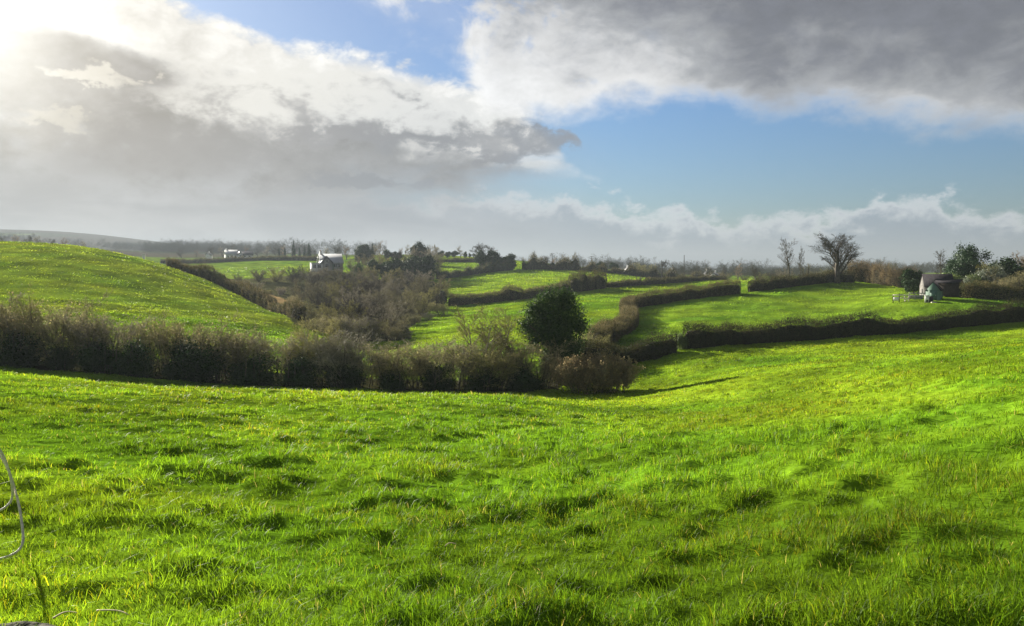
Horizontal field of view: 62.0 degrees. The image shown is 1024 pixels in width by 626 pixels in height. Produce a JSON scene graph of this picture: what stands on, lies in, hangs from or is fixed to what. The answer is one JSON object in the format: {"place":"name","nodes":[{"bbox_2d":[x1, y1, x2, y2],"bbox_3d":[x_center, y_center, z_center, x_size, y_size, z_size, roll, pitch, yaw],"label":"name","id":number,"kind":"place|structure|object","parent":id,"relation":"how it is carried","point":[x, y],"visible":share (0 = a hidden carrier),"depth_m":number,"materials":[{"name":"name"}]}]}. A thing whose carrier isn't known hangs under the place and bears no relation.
{"place":"outdoors","nodes":[
{"label":"outdoors","id":0,"kind":"place"},
{"bbox_2d":[0,229,1023,625],"bbox_3d":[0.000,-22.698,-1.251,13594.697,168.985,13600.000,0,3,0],"label":"ground","id":1,"kind":"structure","parent":0,"point":[68,269],"depth_m":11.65,"materials":[{"name":"green plant"}]},
{"bbox_2d":[0,449,24,559],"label":"loose cord","id":2,"kind":"object","parent":1,"relation":"on","point":[4,461],"visible":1,"depth_m":6.26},
{"bbox_2d":[0,327,49,368],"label":"ivy bush","id":3,"kind":"object","parent":1,"relation":"on","point":[16,356],"visible":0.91,"depth_m":57.80,"materials":[{"name":"green plant"}]},
{"bbox_2d":[0,621,54,625],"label":"stone","id":4,"kind":"object","parent":1,"relation":"on","point":[27,623],"visible":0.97,"depth_m":4.57,"materials":[{"name":"grey stone"}]},
{"bbox_2d":[0,282,58,353],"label":"hedgerow shrub","id":5,"kind":"object","parent":1,"relation":"on","point":[34,309],"visible":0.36,"depth_m":61.24,"materials":[{"name":"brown plant"}]},
{"bbox_2d":[0,289,115,364],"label":"hedgerow shrub","id":6,"kind":"object","parent":1,"relation":"on","point":[10,325],"visible":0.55,"depth_m":59.35,"materials":[{"name":"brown plant"}]},
{"bbox_2d":[40,341,78,369],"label":"ivy bush","id":7,"kind":"object","parent":1,"relation":"on","point":[62,360],"visible":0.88,"depth_m":58.38,"materials":[{"name":"green plant"}]},
{"bbox_2d":[19,299,107,364],"bbox_3d":[-31.641,1.339,60.617,5.684,5.245,6.825,2,4,26],"label":"hedgerow shrub","id":8,"kind":"object","parent":1,"relation":"on","point":[52,338],"visible":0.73,"depth_m":59.05,"materials":[{"name":"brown plant"}]},
{"bbox_2d":[66,338,122,372],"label":"ivy bush","id":9,"kind":"object","parent":1,"relation":"on","point":[94,356],"visible":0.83,"depth_m":58.41,"materials":[{"name":"green plant"}]},
{"bbox_2d":[51,311,139,361],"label":"hedgerow shrub","id":10,"kind":"object","parent":1,"relation":"on","point":[97,331],"visible":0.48,"depth_m":60.63,"materials":[{"name":"brown plant"}]},
{"bbox_2d":[62,313,157,361],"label":"hedgerow shrub","id":11,"kind":"object","parent":1,"relation":"on","point":[130,327],"visible":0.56,"depth_m":60.09,"materials":[{"name":"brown plant"}]},
{"bbox_2d":[0,232,259,253],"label":"trees","id":12,"kind":"object","parent":1,"relation":"on","point":[150,247],"visible":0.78,"depth_m":862.96,"materials":[{"name":"plant"}]},
{"bbox_2d":[104,335,167,378],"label":"ivy bush","id":13,"kind":"object","parent":1,"relation":"on","point":[132,361],"visible":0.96,"depth_m":58.44,"materials":[{"name":"green plant"}]},
{"bbox_2d":[126,306,194,372],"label":"hedgerow shrub","id":14,"kind":"object","parent":1,"relation":"on","point":[166,336],"visible":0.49,"depth_m":60.91,"materials":[{"name":"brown plant"}]},
{"bbox_2d":[155,342,187,379],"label":"ivy bush","id":15,"kind":"object","parent":1,"relation":"on","point":[165,372],"visible":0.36,"depth_m":58.24,"materials":[{"name":"green plant"}]},
{"bbox_2d":[135,308,242,367],"bbox_3d":[-23.381,2.170,60.985,6.434,5.240,8.157,-3,4,-41],"label":"hedgerow shrub","id":16,"kind":"object","parent":1,"relation":"on","point":[159,340],"visible":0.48,"depth_m":60.16,"materials":[{"name":"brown plant"}]},
{"bbox_2d":[166,336,231,383],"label":"ivy bush","id":17,"kind":"object","parent":1,"relation":"on","point":[200,366],"visible":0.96,"depth_m":57.59,"materials":[{"name":"green plant"}]},
{"bbox_2d":[174,321,267,380],"bbox_3d":[-20.844,2.566,61.056,7.435,4.806,6.193,-2,4,-31],"label":"hedgerow shrub","id":18,"kind":"object","parent":1,"relation":"on","point":[203,335],"visible":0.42,"depth_m":59.92,"materials":[{"name":"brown plant"}]},
{"bbox_2d":[165,257,306,320],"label":"bank hedge","id":19,"kind":"object","parent":1,"relation":"on","point":[293,309],"visible":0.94,"depth_m":147.97,"materials":[{"name":"green plant"}]},
{"bbox_2d":[160,255,317,262],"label":"field hedge","id":20,"kind":"object","parent":1,"relation":"on","point":[271,257],"visible":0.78,"depth_m":450.50,"materials":[{"name":"green plant"}]},
{"bbox_2d":[224,248,253,257],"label":"bungalow","id":21,"kind":"object","parent":1,"relation":"on","point":[236,253],"visible":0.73,"depth_m":501.45,"materials":[{"name":"paint"}]},
{"bbox_2d":[196,326,282,380],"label":"hedgerow shrub","id":22,"kind":"object","parent":1,"relation":"on","point":[263,344],"visible":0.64,"depth_m":60.34,"materials":[{"name":"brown plant"}]},
{"bbox_2d":[112,237,386,255],"bbox_3d":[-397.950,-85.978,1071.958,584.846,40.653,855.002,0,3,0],"label":"wood","id":23,"kind":"object","parent":1,"relation":"on","point":[276,245],"visible":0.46,"depth_m":855.23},
{"bbox_2d":[222,351,285,385],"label":"ivy bush","id":24,"kind":"object","parent":1,"relation":"on","point":[244,376],"visible":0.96,"depth_m":59.11,"materials":[{"name":"green plant"}]},
{"bbox_2d":[211,331,310,383],"bbox_3d":[-17.961,3.245,61.105,6.926,4.046,6.206,0,3,0],"label":"hedgerow shrub","id":25,"kind":"object","parent":1,"relation":"on","point":[269,346],"visible":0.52,"depth_m":60.44,"materials":[{"name":"brown plant"}]},
{"bbox_2d":[263,267,287,281],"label":"thicket tree","id":26,"kind":"object","parent":1,"relation":"on","point":[279,276],"visible":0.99,"depth_m":239.53,"materials":[{"name":"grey plant"}]},
{"bbox_2d":[283,265,307,282],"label":"thicket tree","id":27,"kind":"object","parent":1,"relation":"on","point":[293,275],"visible":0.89,"depth_m":241.27,"materials":[{"name":"grey plant"}]},
{"bbox_2d":[273,353,324,387],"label":"ivy bush","id":28,"kind":"object","parent":1,"relation":"on","point":[298,375],"visible":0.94,"depth_m":59.20,"materials":[{"name":"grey plant"}]},
{"bbox_2d":[273,322,342,382],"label":"hedgerow shrub","id":29,"kind":"object","parent":1,"relation":"on","point":[297,349],"visible":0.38,"depth_m":60.42,"materials":[{"name":"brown plant"}]},
{"bbox_2d":[299,267,329,287],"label":"thicket tree","id":30,"kind":"object","parent":1,"relation":"on","point":[314,278],"visible":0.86,"depth_m":238.89,"materials":[{"name":"brown plant"}]},
{"bbox_2d":[282,315,348,379],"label":"bush","id":31,"kind":"object","parent":1,"relation":"on","point":[308,329],"visible":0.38,"depth_m":62.76,"materials":[{"name":"brown plant"}]},
{"bbox_2d":[293,277,342,306],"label":"bush","id":32,"kind":"object","parent":1,"relation":"on","point":[309,289],"visible":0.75,"depth_m":186.68,"materials":[{"name":"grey plant"}]},
{"bbox_2d":[300,298,339,324],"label":"thicket tree","id":33,"kind":"object","parent":1,"relation":"on","point":[309,308],"visible":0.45,"depth_m":141.02,"materials":[{"name":"brown plant"}]},
{"bbox_2d":[285,330,365,383],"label":"hedgerow shrub","id":34,"kind":"object","parent":1,"relation":"on","point":[315,340],"visible":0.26,"depth_m":60.44,"materials":[{"name":"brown plant"}]},
{"bbox_2d":[310,250,343,271],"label":"house","id":35,"kind":"structure","parent":1,"relation":"on","point":[332,262],"depth_m":282.38,"materials":[{"name":"paint"}]},
{"bbox_2d":[307,315,348,335],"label":"thicket shrub","id":36,"kind":"object","parent":1,"relation":"on","point":[322,324],"visible":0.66,"depth_m":111.14,"materials":[{"name":"brown plant"}]},
{"bbox_2d":[315,267,362,291],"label":"thicket tree","id":37,"kind":"object","parent":1,"relation":"on","point":[336,278],"visible":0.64,"depth_m":239.68,"materials":[{"name":"brown plant"}]},
{"bbox_2d":[311,293,370,327],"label":"bush","id":38,"kind":"object","parent":1,"relation":"on","point":[327,301],"visible":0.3,"depth_m":141.31,"materials":[{"name":"brown plant"}]},
{"bbox_2d":[296,327,386,387],"bbox_3d":[-11.970,3.170,59.693,5.996,4.770,6.522,3,4,42],"label":"hedgerow shrub","id":39,"kind":"object","parent":1,"relation":"on","point":[324,359],"visible":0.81,"depth_m":59.54,"materials":[{"name":"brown plant"}]},
{"bbox_2d":[315,298,367,333],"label":"bush","id":40,"kind":"object","parent":1,"relation":"on","point":[350,312],"visible":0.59,"depth_m":116.86,"materials":[{"name":"brown plant"}]},
{"bbox_2d":[321,279,362,308],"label":"thicket tree","id":41,"kind":"object","parent":1,"relation":"on","point":[334,292],"visible":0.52,"depth_m":182.71,"materials":[{"name":"brown plant"}]},
{"bbox_2d":[315,362,369,388],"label":"ivy bush","id":42,"kind":"object","parent":1,"relation":"on","point":[348,381],"visible":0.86,"depth_m":58.84,"materials":[{"name":"green plant"}]},
{"bbox_2d":[327,311,378,341],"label":"thicket shrub","id":43,"kind":"object","parent":1,"relation":"on","point":[346,325],"visible":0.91,"depth_m":110.68,"materials":[{"name":"brown plant"}]},
{"bbox_2d":[334,266,377,289],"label":"thicket tree","id":44,"kind":"object","parent":1,"relation":"on","point":[369,271],"visible":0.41,"depth_m":241.89,"materials":[{"name":"brown plant"}]},
{"bbox_2d":[335,295,384,332],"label":"bush","id":45,"kind":"object","parent":1,"relation":"on","point":[364,310],"visible":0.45,"depth_m":119.66,"materials":[{"name":"brown plant"}]},
{"bbox_2d":[334,272,385,304],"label":"bush","id":46,"kind":"object","parent":1,"relation":"on","point":[371,284],"visible":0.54,"depth_m":183.32,"materials":[{"name":"brown plant"}]},
{"bbox_2d":[332,285,393,316],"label":"bush","id":47,"kind":"object","parent":1,"relation":"on","point":[381,301],"visible":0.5,"depth_m":144.76,"materials":[{"name":"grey plant"}]},
{"bbox_2d":[351,314,388,340],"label":"thicket shrub","id":48,"kind":"object","parent":1,"relation":"on","point":[375,330],"visible":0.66,"depth_m":112.60,"materials":[{"name":"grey plant"}]},
{"bbox_2d":[343,342,411,387],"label":"hedgerow shrub","id":49,"kind":"object","parent":1,"relation":"on","point":[368,370],"visible":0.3,"depth_m":60.27,"materials":[{"name":"brown plant"}]},
{"bbox_2d":[359,285,400,320],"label":"bush","id":50,"kind":"object","parent":1,"relation":"on","point":[395,300],"visible":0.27,"depth_m":148.72,"materials":[{"name":"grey plant"}]},
{"bbox_2d":[356,273,406,308],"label":"bush","id":51,"kind":"object","parent":1,"relation":"on","point":[390,285],"visible":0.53,"depth_m":186.67,"materials":[{"name":"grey plant"}]},
{"bbox_2d":[356,300,409,333],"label":"bush","id":52,"kind":"object","parent":1,"relation":"on","point":[385,318],"visible":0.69,"depth_m":121.72,"materials":[{"name":"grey plant"}]},
{"bbox_2d":[362,265,403,288],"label":"thicket tree","id":53,"kind":"object","parent":1,"relation":"on","point":[392,273],"visible":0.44,"depth_m":249.04,"materials":[{"name":"grey plant"}]},
{"bbox_2d":[380,256,405,273],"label":"evergreen bush","id":54,"kind":"object","parent":1,"relation":"on","point":[396,263],"visible":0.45,"depth_m":283.22,"materials":[{"name":"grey plant"}]},
{"bbox_2d":[377,367,409,390],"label":"ivy bush","id":55,"kind":"object","parent":1,"relation":"on","point":[386,381],"visible":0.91,"depth_m":59.34,"materials":[{"name":"green plant"}]},
{"bbox_2d":[379,277,423,306],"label":"bush","id":56,"kind":"object","parent":1,"relation":"on","point":[414,288],"visible":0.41,"depth_m":194.90,"materials":[{"name":"brown plant"}]},
{"bbox_2d":[384,289,424,319],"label":"bush","id":57,"kind":"object","parent":1,"relation":"on","point":[409,302],"visible":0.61,"depth_m":155.97,"materials":[{"name":"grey plant"}]},
{"bbox_2d":[363,338,452,389],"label":"hedgerow shrub","id":58,"kind":"object","parent":1,"relation":"on","point":[380,368],"visible":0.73,"depth_m":60.10,"materials":[{"name":"brown plant"}]},
{"bbox_2d":[402,255,423,278],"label":"evergreen bush","id":59,"kind":"object","parent":1,"relation":"on","point":[415,262],"visible":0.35,"depth_m":290.11,"materials":[{"name":"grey plant"}]},
{"bbox_2d":[365,338,471,390],"bbox_3d":[-6.117,3.789,61.023,7.087,3.746,8.094,2,4,33],"label":"hedgerow shrub","id":60,"kind":"object","parent":1,"relation":"on","point":[430,362],"visible":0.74,"depth_m":60.34,"materials":[{"name":"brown plant"}]},
{"bbox_2d":[402,287,436,314],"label":"thicket tree","id":61,"kind":"object","parent":1,"relation":"on","point":[424,310],"visible":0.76,"depth_m":165.06,"materials":[{"name":"brown plant"}]},
{"bbox_2d":[404,269,434,291],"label":"thicket tree","id":62,"kind":"object","parent":1,"relation":"on","point":[420,274],"visible":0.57,"depth_m":249.05,"materials":[{"name":"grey plant"}]},
{"bbox_2d":[404,245,443,277],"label":"hillside tree","id":63,"kind":"object","parent":1,"relation":"on","point":[435,255],"visible":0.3,"depth_m":318.71,"materials":[{"name":"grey plant"}]},
{"bbox_2d":[397,273,451,301],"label":"bush","id":64,"kind":"object","parent":1,"relation":"on","point":[439,281],"visible":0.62,"depth_m":203.23,"materials":[{"name":"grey plant"}]},
{"bbox_2d":[417,253,437,280],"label":"evergreen bush","id":65,"kind":"object","parent":1,"relation":"on","point":[429,262],"visible":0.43,"depth_m":297.15,"materials":[{"name":"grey plant"}]},
{"bbox_2d":[416,361,459,390],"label":"ivy bush","id":66,"kind":"object","parent":1,"relation":"on","point":[443,386],"visible":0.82,"depth_m":59.92,"materials":[{"name":"green plant"}]},
{"bbox_2d":[393,336,498,389],"bbox_3d":[-4.845,3.653,62.078,7.393,3.952,6.624,2,4,32],"label":"hedgerow shrub","id":67,"kind":"object","parent":1,"relation":"on","point":[464,353],"visible":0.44,"depth_m":61.64,"materials":[{"name":"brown plant"}]},
{"bbox_2d":[436,259,511,278],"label":"field hedge","id":68,"kind":"object","parent":1,"relation":"on","point":[497,267],"visible":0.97,"depth_m":330.42,"materials":[{"name":"brown plant"}]},
{"bbox_2d":[473,249,488,269],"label":"evergreen tree","id":69,"kind":"object","parent":1,"relation":"on","point":[480,257],"visible":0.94,"depth_m":344.42,"materials":[{"name":"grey plant"}]},
{"bbox_2d":[460,368,504,391],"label":"ivy bush","id":70,"kind":"object","parent":1,"relation":"on","point":[480,384],"visible":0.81,"depth_m":59.62,"materials":[{"name":"green plant"}]},
{"bbox_2d":[441,334,526,391],"bbox_3d":[-1.020,3.534,60.987,6.035,4.242,7.186,2,4,29],"label":"hedgerow shrub","id":71,"kind":"object","parent":1,"relation":"on","point":[483,363],"visible":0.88,"depth_m":59.62,"materials":[{"name":"brown plant"}]},
{"bbox_2d":[449,302,535,368],"bbox_3d":[-1.916,2.356,63.812,6.067,6.581,6.728,3,4,43],"label":"young tree","id":72,"kind":"object","parent":1,"relation":"on","point":[486,341],"visible":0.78,"depth_m":63.15,"materials":[{"name":"brown plant"}]},
{"bbox_2d":[483,250,505,264],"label":"evergreen tree","id":73,"kind":"object","parent":1,"relation":"on","point":[493,256],"visible":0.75,"depth_m":343.27,"materials":[{"name":"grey plant"}]},
{"bbox_2d":[476,349,532,388],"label":"hedgerow shrub","id":74,"kind":"object","parent":1,"relation":"on","point":[511,358],"visible":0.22,"depth_m":59.60,"materials":[{"name":"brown plant"}]},
{"bbox_2d":[474,317,536,374],"bbox_3d":[-0.465,2.924,63.525,4.628,5.506,3.481,3,4,42],"label":"leaning tree","id":75,"kind":"object","parent":1,"relation":"on","point":[500,333],"visible":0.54,"depth_m":63.40,"materials":[{"name":"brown plant"}]},
{"bbox_2d":[448,279,570,305],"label":"field hedge","id":76,"kind":"object","parent":1,"relation":"on","point":[507,294],"visible":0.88,"depth_m":188.73,"materials":[{"name":"green plant"}]},
{"bbox_2d":[497,361,547,392],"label":"ivy bush","id":77,"kind":"object","parent":1,"relation":"on","point":[523,381],"visible":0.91,"depth_m":59.47,"materials":[{"name":"green plant"}]},
{"bbox_2d":[491,337,576,390],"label":"hedgerow shrub","id":78,"kind":"object","parent":1,"relation":"on","point":[540,353],"visible":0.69,"depth_m":60.73,"materials":[{"name":"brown plant"}]},
{"bbox_2d":[529,359,566,387],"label":"hedgerow shrub","id":79,"kind":"object","parent":1,"relation":"on","point":[545,371],"visible":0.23,"depth_m":61.50,"materials":[{"name":"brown plant"}]},
{"bbox_2d":[514,280,594,382],"bbox_3d":[3.163,1.856,64.280,5.375,8.629,5.231,3,4,44],"label":"ivy tree","id":80,"kind":"object","parent":1,"relation":"on","point":[557,318],"visible":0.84,"depth_m":63.52,"materials":[{"name":"green plant"}]},
{"bbox_2d":[550,347,623,394],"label":"bramble bush","id":81,"kind":"object","parent":1,"relation":"on","point":[577,373],"visible":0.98,"depth_m":57.72,"materials":[{"name":"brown plant"}]},
{"bbox_2d":[568,266,606,291],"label":"field hedge","id":82,"kind":"object","parent":1,"relation":"on","point":[583,282],"visible":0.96,"depth_m":208.42,"materials":[{"name":"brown plant"}]},
{"bbox_2d":[544,328,677,363],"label":"clipped hedge","id":83,"kind":"object","parent":1,"relation":"on","point":[662,346],"visible":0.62,"depth_m":78.63,"materials":[{"name":"green plant"}]},
{"bbox_2d":[581,348,645,391],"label":"bramble bush","id":84,"kind":"object","parent":1,"relation":"on","point":[625,376],"visible":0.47,"depth_m":59.47,"materials":[{"name":"brown plant"}]},
{"bbox_2d":[522,252,725,277],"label":"field hedge","id":85,"kind":"object","parent":1,"relation":"on","point":[533,263],"visible":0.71,"depth_m":347.40,"materials":[{"name":"green plant"}]},
{"bbox_2d":[586,278,740,348],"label":"curved hedge","id":86,"kind":"object","parent":1,"relation":"on","point":[626,322],"visible":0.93,"depth_m":146.06,"materials":[{"name":"brown plant"}]},
{"bbox_2d":[605,275,726,287],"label":"field hedge","id":87,"kind":"object","parent":1,"relation":"on","point":[649,281],"visible":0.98,"depth_m":246.38,"materials":[{"name":"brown plant"}]},
{"bbox_2d":[578,259,938,277],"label":"trees","id":88,"kind":"object","parent":1,"relation":"on","point":[749,272],"visible":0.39,"depth_m":434.40,"materials":[{"name":"green plant"}]},
{"bbox_2d":[516,253,1022,275],"bbox_3d":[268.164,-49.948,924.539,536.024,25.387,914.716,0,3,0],"label":"trees","id":89,"kind":"object","parent":1,"relation":"on","point":[930,266],"visible":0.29,"depth_m":515.40,"materials":[{"name":"green plant"}]},
{"bbox_2d":[777,237,794,275],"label":"slender tree","id":90,"kind":"object","parent":1,"relation":"on","point":[788,264],"visible":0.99,"depth_m":185.41,"materials":[{"name":"grey plant"}]},
{"bbox_2d":[747,268,856,291],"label":"field hedge","id":91,"kind":"object","parent":1,"relation":"on","point":[778,282],"visible":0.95,"depth_m":170.25,"materials":[{"name":"green plant"}]},
{"bbox_2d":[807,233,863,283],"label":"ash tree","id":92,"kind":"object","parent":1,"relation":"on","point":[837,259],"visible":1,"depth_m":173.57,"materials":[{"name":"brown plant"}]},
{"bbox_2d":[682,296,1023,348],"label":"clipped hedge","id":93,"kind":"object","parent":1,"relation":"on","point":[702,336],"visible":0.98,"depth_m":94.93,"materials":[{"name":"green plant"}]},
{"bbox_2d":[847,257,917,287],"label":"brown hedge","id":94,"kind":"object","parent":1,"relation":"on","point":[880,276],"visible":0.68,"depth_m":174.79,"materials":[{"name":"brown plant"}]},
{"bbox_2d":[899,268,924,294],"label":"evergreen bush","id":95,"kind":"object","parent":1,"relation":"on","point":[910,281],"visible":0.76,"depth_m":133.92,"materials":[{"name":"green plant"}]},
{"bbox_2d":[925,281,942,299],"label":"green shed","id":96,"kind":"structure","parent":1,"relation":"on","point":[934,289],"depth_m":120.02,"materials":[{"name":"metal"}]},
{"bbox_2d":[919,274,952,294],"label":"barn","id":97,"kind":"structure","parent":1,"relation":"on","point":[926,280],"depth_m":127.32,"materials":[{"name":"stone"}]},
{"bbox_2d":[935,279,963,296],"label":"lean to","id":98,"kind":"object","parent":1,"relation":"on","point":[950,287],"visible":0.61,"depth_m":124.55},
{"bbox_2d":[937,242,995,279],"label":"yew tree","id":99,"kind":"object","parent":1,"relation":"on","point":[963,262],"visible":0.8,"depth_m":136.25,"materials":[{"name":"green plant"}]},
{"bbox_2d":[970,261,1011,284],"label":"garden tree","id":100,"kind":"object","parent":1,"relation":"on","point":[1002,274],"visible":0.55,"depth_m":126.70,"materials":[{"name":"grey plant"}]},
{"bbox_2d":[959,278,1023,300],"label":"garden hedge","id":101,"kind":"object","parent":1,"relation":"on","point":[981,291],"visible":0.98,"depth_m":120.28,"materials":[{"name":"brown plant"}]},
{"bbox_2d":[987,256,1023,284],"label":"garden tree","id":102,"kind":"object","parent":1,"relation":"on","point":[1011,266],"visible":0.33,"depth_m":136.98,"materials":[{"name":"green plant"}]},
{"bbox_2d":[989,273,1023,289],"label":"garden shrub","id":103,"kind":"object","parent":1,"relation":"on","point":[1010,280],"visible":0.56,"depth_m":122.24,"materials":[{"name":"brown plant"}]},
{"bbox_2d":[0,0,1023,271],"label":"sky","id":104,"kind":"structure","parent":0,"point":[694,131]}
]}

